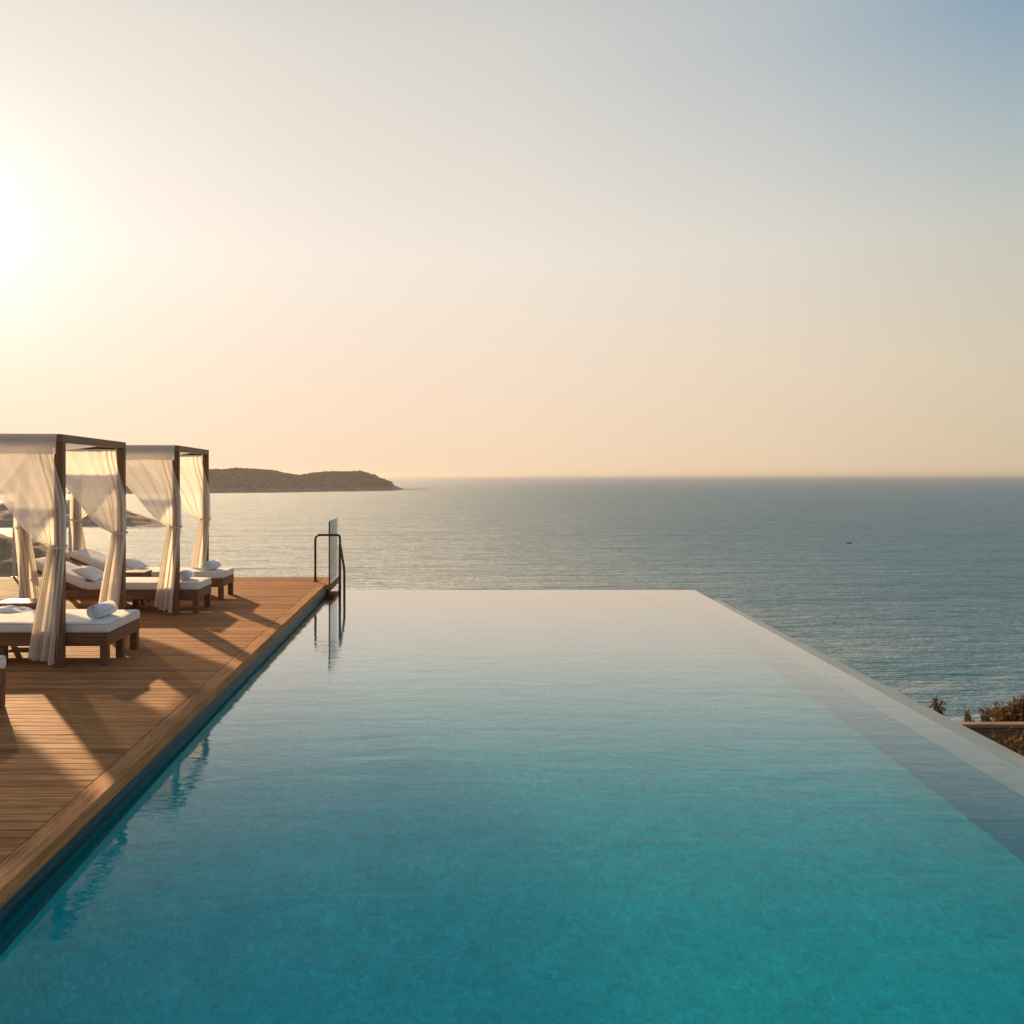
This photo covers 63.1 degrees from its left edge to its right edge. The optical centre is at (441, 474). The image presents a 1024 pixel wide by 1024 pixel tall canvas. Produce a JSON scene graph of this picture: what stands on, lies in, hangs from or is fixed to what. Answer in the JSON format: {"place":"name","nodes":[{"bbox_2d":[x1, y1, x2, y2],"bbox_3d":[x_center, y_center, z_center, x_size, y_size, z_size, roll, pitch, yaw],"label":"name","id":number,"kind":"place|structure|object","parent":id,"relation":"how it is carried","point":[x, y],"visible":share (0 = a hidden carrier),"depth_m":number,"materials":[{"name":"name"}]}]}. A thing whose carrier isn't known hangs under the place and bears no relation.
{"place":"outdoors","nodes":[
{"label":"outdoors","id":0,"kind":"place"},
{"bbox_2d":[0,534,72,576],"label":"rocky shore","id":1,"kind":"structure","parent":0,"point":[40,549],"depth_m":199.67,"materials":[{"name":"stone"}]},
{"bbox_2d":[0,500,165,527],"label":"rocky point","id":2,"kind":"structure","parent":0,"point":[134,520],"depth_m":407.44,"materials":[{"name":"grey stone"}]},
{"bbox_2d":[66,526,159,549],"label":"surf","id":3,"kind":"structure","parent":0,"point":[126,527],"depth_m":390.36,"materials":[{"name":"white liquid"}]},
{"bbox_2d":[67,469,423,493],"bbox_3d":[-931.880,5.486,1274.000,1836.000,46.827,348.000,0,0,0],"label":"headland","id":4,"kind":"structure","parent":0,"point":[240,489],"depth_m":1228.31,"materials":[{"name":"stone"}]},
{"bbox_2d":[126,467,392,488],"bbox_3d":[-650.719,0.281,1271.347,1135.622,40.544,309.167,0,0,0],"label":"headland woodland","id":5,"kind":"object","parent":4,"relation":"on","point":[313,479],"visible":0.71,"depth_m":1257.00,"materials":[{"name":"green plant"}]},
{"bbox_2d":[0,590,1023,1023],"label":"pool water","id":6,"kind":"structure","parent":0,"point":[520,806],"depth_m":4.64,"materials":[{"name":"teal liquid"}]},
{"bbox_2d":[0,475,1023,721],"bbox_3d":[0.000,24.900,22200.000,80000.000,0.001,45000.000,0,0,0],"label":"sea","id":7,"kind":"structure","parent":0,"point":[914,589],"depth_m":285.06,"materials":[{"name":"liquid"}]},
{"bbox_2d":[0,0,1023,474],"label":"sky","id":8,"kind":"structure","parent":0,"point":[378,237],"materials":[{"name":"beige"}]},
{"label":"hillside","id":9,"kind":"structure","parent":0,"visible":0},
{"bbox_2d":[712,599,1023,770],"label":"overflow ledge","id":10,"kind":"object","parent":9,"relation":"on","point":[999,750],"visible":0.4,"depth_m":7.50,"materials":[{"name":"stone"}]},
{"bbox_2d":[929,696,946,714],"bbox_3d":[6.908,3.377,11.580,0.288,0.648,0.197,0,0,-28],"label":"shrub","id":11,"kind":"object","parent":9,"relation":"on","point":[934,704],"visible":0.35,"depth_m":11.58,"materials":[{"name":"green plant"}]},
{"bbox_2d":[957,722,1023,752],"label":"planter wall","id":12,"kind":"structure","parent":9,"relation":"on","point":[983,728],"depth_m":10.37,"materials":[{"name":"brown concrete"}]},
{"bbox_2d":[963,704,975,721],"bbox_3d":[6.933,3.353,10.916,0.219,0.677,0.236,0,0,0],"label":"shrub","id":13,"kind":"object","parent":12,"relation":"on","point":[968,717],"visible":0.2,"depth_m":10.89,"materials":[{"name":"green plant"}]},
{"bbox_2d":[978,707,990,721],"bbox_3d":[7.144,3.350,10.917,0.170,0.684,0.319,0,0,25],"label":"shrub","id":14,"kind":"object","parent":12,"relation":"on","point":[984,718],"visible":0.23,"depth_m":10.88,"materials":[{"name":"green plant"}]},
{"bbox_2d":[985,696,1023,721],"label":"shrub","id":15,"kind":"object","parent":12,"relation":"on","point":[1014,712],"visible":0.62,"depth_m":11.07,"materials":[{"name":"green plant"}]},
{"bbox_2d":[989,725,1023,755],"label":"hedge","id":16,"kind":"object","parent":9,"relation":"on","point":[1012,745],"visible":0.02,"depth_m":9.45,"materials":[{"name":"brown"}]},
{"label":"deck substructure","id":17,"kind":"structure","parent":9,"relation":"on","visible":0},
{"bbox_2d":[0,577,325,863],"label":"pool deck","id":18,"kind":"structure","parent":17,"relation":"on","point":[77,724],"depth_m":7.32,"materials":[{"name":"brown wood"}]},
{"bbox_2d":[0,655,5,707],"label":"sun lounger","id":19,"kind":"object","parent":18,"relation":"on","point":[2,677],"visible":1,"depth_m":6.78,"materials":[{"name":"brown wood"}]},
{"bbox_2d":[0,599,37,609],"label":"side table","id":20,"kind":"object","parent":18,"relation":"on","point":[31,603],"visible":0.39,"depth_m":9.27,"materials":[{"name":"brown wood"}]},
{"bbox_2d":[0,519,82,577],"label":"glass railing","id":21,"kind":"object","parent":18,"relation":"on","point":[14,551],"visible":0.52,"depth_m":15.38,"materials":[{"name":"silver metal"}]},
{"bbox_2d":[0,434,127,667],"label":"cabana","id":22,"kind":"object","parent":18,"relation":"on","point":[40,474],"visible":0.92,"depth_m":8.15,"materials":[{"name":"white fabric"}]},
{"bbox_2d":[0,609,139,665],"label":"sun lounger","id":23,"kind":"object","parent":18,"relation":"on","point":[104,632],"visible":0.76,"depth_m":8.30,"materials":[{"name":"white fabric"}]},
{"bbox_2d":[0,605,30,612],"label":"throw blanket","id":24,"kind":"object","parent":23,"relation":"on","point":[7,608],"visible":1,"depth_m":8.96,"materials":[{"name":"white fabric"}]},
{"bbox_2d":[87,600,117,618],"bbox_3d":[-3.526,1.399,8.620,0.155,0.140,0.359,0,0,6],"label":"rolled towel","id":25,"kind":"object","parent":23,"relation":"on","point":[102,609],"visible":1,"depth_m":8.51,"materials":[{"name":"white fabric"}]},
{"bbox_2d":[13,445,210,614],"bbox_3d":[-4.688,0.747,12.161,2.195,2.306,2.157,0,0,-5],"label":"cabana","id":26,"kind":"object","parent":18,"relation":"on","point":[165,484],"visible":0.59,"depth_m":11.23,"materials":[{"name":"white fabric"}]},
{"bbox_2d":[35,557,210,613],"bbox_3d":[-4.514,1.530,11.690,2.378,0.739,0.660,0,0,0],"label":"sun lounger","id":27,"kind":"object","parent":18,"relation":"on","point":[193,589],"visible":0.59,"depth_m":11.37,"materials":[{"name":"white fabric"}]},
{"bbox_2d":[71,565,103,581],"bbox_3d":[-4.926,1.376,11.660,0.374,0.133,0.550,26,0,0],"label":"pillow","id":28,"kind":"object","parent":27,"relation":"on","point":[92,573],"visible":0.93,"depth_m":11.49,"materials":[{"name":"white fabric"}]},
{"bbox_2d":[180,568,193,580],"bbox_3d":[-3.596,1.399,11.660,0.155,0.140,0.359,0,0,-4],"label":"rolled towel","id":29,"kind":"object","parent":27,"relation":"on","point":[186,574],"visible":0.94,"depth_m":11.53,"materials":[{"name":"white fabric"}]},
{"bbox_2d":[126,570,151,604],"bbox_3d":[-4.590,1.663,12.320,0.460,0.475,0.336,0,0,0],"label":"side table","id":30,"kind":"object","parent":18,"relation":"on","point":[138,573],"visible":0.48,"depth_m":12.17,"materials":[{"name":"brown wood"}]},
{"bbox_2d":[69,548,233,599],"bbox_3d":[-4.504,1.530,12.950,2.378,0.740,0.660,0,0,0],"label":"sun lounger","id":31,"kind":"object","parent":18,"relation":"on","point":[221,578],"visible":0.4,"depth_m":12.67,"materials":[{"name":"white fabric"}]},
{"bbox_2d":[126,557,148,569],"bbox_3d":[-4.826,1.378,12.930,0.374,0.133,0.550,24,0,0],"label":"pillow","id":32,"kind":"object","parent":31,"relation":"on","point":[133,563],"visible":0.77,"depth_m":12.81,"materials":[{"name":"white fabric"}]},
{"bbox_2d":[202,559,220,570],"bbox_3d":[-3.576,1.399,12.899,0.155,0.140,0.359,0,0,10],"label":"rolled towel","id":33,"kind":"object","parent":31,"relation":"on","point":[211,565],"visible":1,"depth_m":12.78,"materials":[{"name":"white fabric"}]},
{"bbox_2d":[313,534,345,594],"bbox_3d":[-1.882,1.776,14.661,0.852,1.453,0.376,0,0,42],"label":"pool ladder","id":34,"kind":"object","parent":18,"relation":"on","point":[340,555],"visible":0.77,"depth_m":14.36,"materials":[{"name":"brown metal"}]},
{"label":"pool floor","id":35,"kind":"structure","parent":0,"visible":0},
{"bbox_2d":[0,590,326,920],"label":"pool wall","id":36,"kind":"structure","parent":35,"relation":"on","point":[9,905],"depth_m":5.26,"materials":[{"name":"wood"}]},
{"bbox_2d":[0,577,337,907],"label":"deck border","id":37,"kind":"object","parent":36,"relation":"on","point":[22,865],"visible":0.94,"depth_m":5.32,"materials":[{"name":"brown wood"}]},
{"bbox_2d":[328,517,337,584],"bbox_3d":[-1.945,1.343,14.880,0.040,1.110,1.100,0,0,0],"label":"glass screen","id":38,"kind":"object","parent":37,"relation":"on","point":[333,576],"visible":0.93,"depth_m":14.80,"materials":[{"name":"clear glass"}]}
]}

